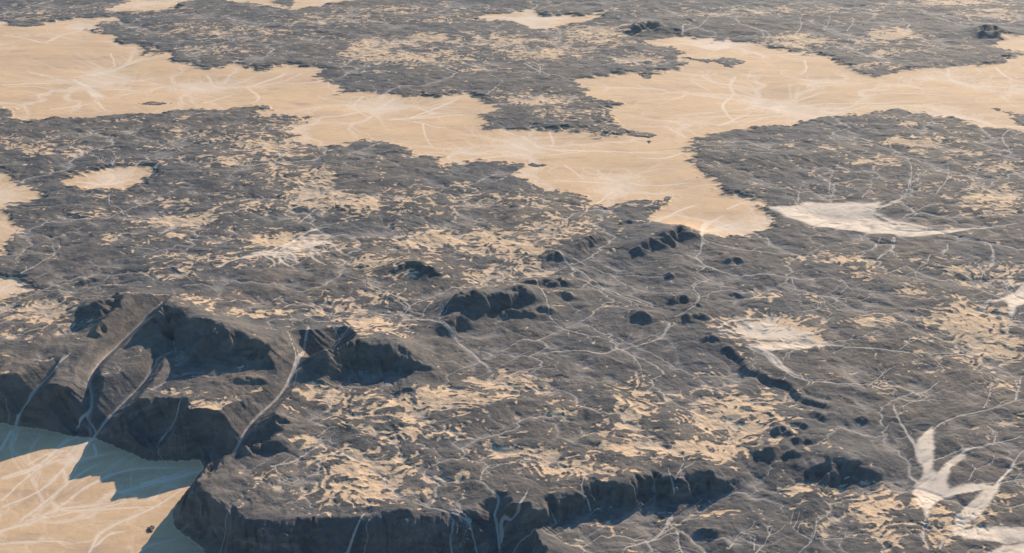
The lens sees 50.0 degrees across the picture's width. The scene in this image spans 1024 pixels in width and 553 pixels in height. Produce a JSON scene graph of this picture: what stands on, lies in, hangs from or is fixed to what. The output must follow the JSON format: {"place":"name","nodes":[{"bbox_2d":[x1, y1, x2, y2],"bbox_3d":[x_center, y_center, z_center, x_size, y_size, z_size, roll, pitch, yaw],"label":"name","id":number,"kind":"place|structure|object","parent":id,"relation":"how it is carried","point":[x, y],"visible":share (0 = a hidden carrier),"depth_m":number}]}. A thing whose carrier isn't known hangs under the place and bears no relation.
{"place":"outdoors","nodes":[
{"label":"outdoors","id":0,"kind":"place"},
{"bbox_2d":[0,165,155,299],"bbox_3d":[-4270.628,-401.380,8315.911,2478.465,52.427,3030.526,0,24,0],"label":"sand flat","id":1,"kind":"structure","parent":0,"point":[121,177],"depth_m":9096.73},
{"bbox_2d":[0,422,206,552],"bbox_3d":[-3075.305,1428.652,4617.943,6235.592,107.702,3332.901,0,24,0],"label":"basin floor","id":2,"kind":"structure","parent":0,"point":[60,492],"depth_m":5454.11},
{"bbox_2d":[146,525,154,531],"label":"rock knoll","id":3,"kind":"structure","parent":2,"relation":"on","point":[150,528],"depth_m":5194.85},
{"bbox_2d":[0,0,618,31],"bbox_3d":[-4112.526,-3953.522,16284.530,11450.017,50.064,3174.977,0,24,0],"label":"sand patch","id":4,"kind":"object","parent":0,"point":[532,19],"visible":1,"depth_m":15828.05},
{"bbox_2d":[0,104,1023,552],"bbox_3d":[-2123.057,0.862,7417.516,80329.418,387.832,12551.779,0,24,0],"label":"lava plateau","id":5,"kind":"structure","parent":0,"point":[364,346],"depth_m":6502.77},
{"bbox_2d":[0,30,1023,237],"bbox_3d":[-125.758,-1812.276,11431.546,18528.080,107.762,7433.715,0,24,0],"label":"sand plain","id":6,"kind":"structure","parent":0,"point":[61,74],"depth_m":11540.99},
{"bbox_2d":[138,101,170,104],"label":"lava outcrop","id":7,"kind":"object","parent":6,"relation":"on","point":[154,103],"visible":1,"depth_m":11489.06},
{"bbox_2d":[255,64,272,70],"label":"lava outcrop","id":8,"kind":"object","parent":6,"relation":"on","point":[267,67],"visible":1,"depth_m":12898.67},
{"bbox_2d":[529,163,545,166],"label":"lava outcrop","id":9,"kind":"object","parent":6,"relation":"on","point":[535,165],"visible":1,"depth_m":9604.21},
{"bbox_2d":[625,130,656,137],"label":"lava outcrop","id":10,"kind":"object","parent":6,"relation":"on","point":[638,134],"visible":1,"depth_m":10423.71},
{"bbox_2d":[639,72,653,78],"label":"lava outcrop","id":11,"kind":"object","parent":6,"relation":"on","point":[646,75],"visible":1,"depth_m":12580.53},
{"bbox_2d":[688,57,713,62],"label":"lava outcrop","id":12,"kind":"object","parent":6,"relation":"on","point":[705,60],"visible":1,"depth_m":13265.40},
{"bbox_2d":[712,57,745,67],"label":"lava outcrop","id":13,"kind":"object","parent":6,"relation":"on","point":[729,62],"visible":1,"depth_m":13197.29},
{"bbox_2d":[991,108,1023,125],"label":"lava outcrop","id":14,"kind":"object","parent":6,"relation":"on","point":[1019,119],"visible":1,"depth_m":10949.25},
{"bbox_2d":[0,0,1023,138],"bbox_3d":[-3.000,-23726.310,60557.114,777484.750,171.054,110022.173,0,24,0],"label":"lava field","id":15,"kind":"structure","parent":0,"point":[522,76],"depth_m":14415.47},
{"bbox_2d":[625,21,670,37],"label":"hill","id":16,"kind":"structure","parent":0,"point":[643,29],"depth_m":14707.57},
{"bbox_2d":[750,201,1023,552],"bbox_3d":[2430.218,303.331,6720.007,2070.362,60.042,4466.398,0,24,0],"label":"dry lake bed","id":17,"kind":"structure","parent":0,"point":[932,487],"depth_m":5423.66},
{"bbox_2d":[969,25,1004,39],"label":"hill","id":18,"kind":"structure","parent":0,"point":[989,32],"depth_m":14344.36}
]}

